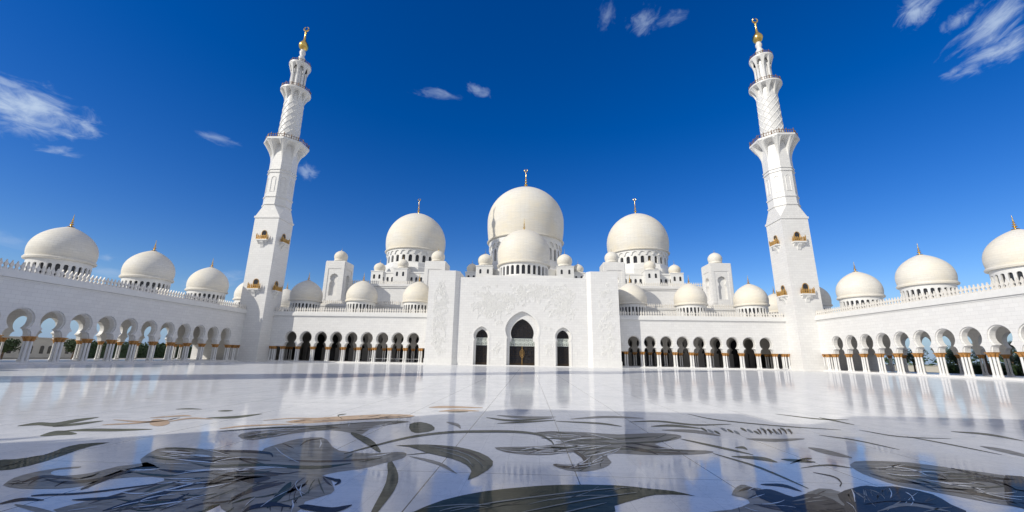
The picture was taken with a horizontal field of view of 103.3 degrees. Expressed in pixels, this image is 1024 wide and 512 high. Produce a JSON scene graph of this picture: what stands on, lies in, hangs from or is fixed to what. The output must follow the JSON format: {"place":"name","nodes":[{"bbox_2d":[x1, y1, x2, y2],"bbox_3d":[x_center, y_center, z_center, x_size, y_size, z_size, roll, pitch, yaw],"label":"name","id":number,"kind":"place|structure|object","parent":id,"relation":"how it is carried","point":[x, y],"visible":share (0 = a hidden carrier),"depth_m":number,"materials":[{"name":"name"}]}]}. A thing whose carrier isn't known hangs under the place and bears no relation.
{"place":"outdoors","nodes":[
{"label":"outdoors","id":0,"kind":"place"},
{"bbox_2d":[2,358,939,372],"bbox_3d":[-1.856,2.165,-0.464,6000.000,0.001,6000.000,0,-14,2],"label":"ground","id":1,"kind":"structure","parent":0,"point":[189,358],"depth_m":112.04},
{"bbox_2d":[0,338,20,359],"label":"broadleaf tree","id":2,"kind":"object","parent":1,"relation":"on","point":[10,344],"visible":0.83,"depth_m":86.35,"materials":[{"name":"green plant"}]},
{"bbox_2d":[3,336,75,357],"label":"annex building","id":3,"kind":"structure","parent":1,"relation":"on","point":[41,347],"depth_m":105.89,"materials":[{"name":"beige stone"}]},
{"bbox_2d":[39,346,43,353],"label":"window","id":4,"kind":"structure","parent":3,"relation":"in","point":[42,347],"depth_m":106.27,"materials":[{"name":"grey glass"}]},
{"bbox_2d":[63,339,84,358],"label":"broadleaf tree","id":5,"kind":"object","parent":1,"relation":"on","point":[70,346],"visible":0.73,"depth_m":97.11,"materials":[{"name":"green plant"}]},
{"bbox_2d":[96,341,126,356],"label":"broadleaf tree","id":6,"kind":"object","parent":1,"relation":"on","point":[104,345],"visible":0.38,"depth_m":109.14,"materials":[{"name":"green plant"}]},
{"bbox_2d":[75,340,191,357],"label":"hedge","id":7,"kind":"object","parent":1,"relation":"on","point":[160,349],"visible":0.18,"depth_m":136.94,"materials":[{"name":"green plant"}]},
{"bbox_2d":[320,169,735,316],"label":"prayer hall","id":8,"kind":"structure","parent":1,"relation":"on","point":[525,230],"depth_m":153.11,"materials":[{"name":"white stone"}]},
{"bbox_2d":[94,342,1016,365],"bbox_3d":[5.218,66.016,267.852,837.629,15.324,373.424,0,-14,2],"label":"distant treeline","id":9,"kind":"object","parent":1,"relation":"on","point":[909,363],"visible":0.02,"depth_m":279.82,"materials":[{"name":"green plant"}]},
{"bbox_2d":[881,365,938,371],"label":"garden wall","id":10,"kind":"structure","parent":1,"relation":"on","point":[928,368],"depth_m":119.77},
{"bbox_2d":[906,348,928,371],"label":"broadleaf tree","id":11,"kind":"object","parent":1,"relation":"on","point":[910,355],"visible":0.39,"depth_m":109.67,"materials":[{"name":"green plant"}]},
{"bbox_2d":[942,348,970,369],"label":"broadleaf tree","id":12,"kind":"object","parent":1,"relation":"on","point":[951,356],"visible":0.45,"depth_m":96.97,"materials":[{"name":"green plant"}]},
{"bbox_2d":[940,362,1023,375],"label":"hedge","id":13,"kind":"object","parent":1,"relation":"on","point":[953,368],"visible":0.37,"depth_m":94.67,"materials":[{"name":"green plant"}]},
{"bbox_2d":[992,342,1016,360],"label":"broadleaf tree","id":14,"kind":"object","parent":1,"relation":"on","point":[1001,358],"visible":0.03,"depth_m":103.87,"materials":[{"name":"green plant"}]},
{"bbox_2d":[1006,353,1023,367],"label":"broadleaf tree","id":15,"kind":"object","parent":1,"relation":"on","point":[1016,358],"visible":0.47,"depth_m":82.97,"materials":[{"name":"green plant"}]},
{"bbox_2d":[0,361,1023,511],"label":"courtyard floor","id":16,"kind":"structure","parent":0,"point":[932,408],"depth_m":14.24,"materials":[{"name":"white stone"}]},
{"bbox_2d":[0,215,290,363],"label":"side arcade","id":17,"kind":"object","parent":16,"relation":"on","point":[50,278],"visible":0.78,"depth_m":76.01,"materials":[{"name":"white stone"}]},
{"bbox_2d":[228,27,310,361],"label":"minaret","id":18,"kind":"object","parent":16,"relation":"on","point":[265,271],"visible":1,"depth_m":115.11,"materials":[{"name":"white stone"}]},
{"bbox_2d":[103,406,482,428],"bbox_3d":[-6.529,5.645,14.292,12.338,0.003,3.542,7,-15,-24],"label":"floor inlay","id":19,"kind":"object","parent":16,"relation":"on","point":[157,422],"visible":1,"depth_m":13.60,"materials":[{"name":"grey stone"}]},
{"bbox_2d":[0,442,692,511],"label":"floor inlay","id":20,"kind":"object","parent":16,"relation":"on","point":[483,497],"visible":1,"depth_m":6.39,"materials":[{"name":"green stone"}]},
{"bbox_2d":[267,273,428,363],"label":"front arcade","id":21,"kind":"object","parent":16,"relation":"on","point":[359,329],"visible":0.91,"depth_m":111.68,"materials":[{"name":"white stone"}]},
{"bbox_2d":[0,408,1023,511],"bbox_3d":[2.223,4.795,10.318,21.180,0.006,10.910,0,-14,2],"label":"floor inlay","id":22,"kind":"object","parent":16,"relation":"on","point":[309,450],"visible":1,"depth_m":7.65,"materials":[{"name":"beige stone"}]},
{"bbox_2d":[423,270,621,367],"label":"entrance portal","id":23,"kind":"object","parent":16,"relation":"on","point":[544,322],"visible":1,"depth_m":105.08,"materials":[{"name":"white stone"}]},
{"bbox_2d":[475,329,487,364],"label":"door","id":24,"kind":"structure","parent":23,"relation":"in","point":[481,343],"depth_m":105.52,"materials":[{"name":"black glass"}]},
{"bbox_2d":[509,319,534,364],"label":"door","id":25,"kind":"structure","parent":23,"relation":"in","point":[522,346],"depth_m":105.19,"materials":[{"name":"black glass"}]},
{"bbox_2d":[557,331,568,365],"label":"door","id":26,"kind":"structure","parent":23,"relation":"in","point":[562,337],"depth_m":104.62,"materials":[{"name":"black glass"}]},
{"bbox_2d":[68,423,1023,511],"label":"floor inlay","id":27,"kind":"object","parent":16,"relation":"on","point":[259,468],"visible":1,"depth_m":7.62,"materials":[{"name":"white stone"}]},
{"bbox_2d":[427,428,792,511],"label":"floor inlay","id":28,"kind":"object","parent":16,"relation":"on","point":[601,496],"visible":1,"depth_m":6.35,"materials":[{"name":"stone"}]},
{"bbox_2d":[618,275,791,369],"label":"front arcade","id":29,"kind":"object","parent":16,"relation":"on","point":[751,334],"visible":0.91,"depth_m":107.58,"materials":[{"name":"white stone"}]},
{"bbox_2d":[748,18,834,370],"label":"minaret","id":30,"kind":"object","parent":16,"relation":"on","point":[797,291],"visible":1,"depth_m":108.85,"materials":[{"name":"white stone"}]},
{"bbox_2d":[768,216,1023,380],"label":"side arcade","id":31,"kind":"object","parent":16,"relation":"on","point":[866,328],"visible":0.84,"depth_m":77.90,"materials":[{"name":"white stone"}]},
{"bbox_2d":[0,0,1023,364],"label":"sky","id":32,"kind":"structure","parent":0,"point":[144,122],"materials":[{"name":"blue"}]},
{"bbox_2d":[970,347,1000,374],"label":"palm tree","id":33,"kind":"object","parent":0,"point":[987,366],"visible":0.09,"depth_m":88.77,"materials":[{"name":"green plant"}]},
{"bbox_2d":[1000,341,1016,365],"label":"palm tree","id":34,"kind":"object","parent":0,"point":[1013,348],"visible":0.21,"depth_m":92.60,"materials":[{"name":"green plant"}]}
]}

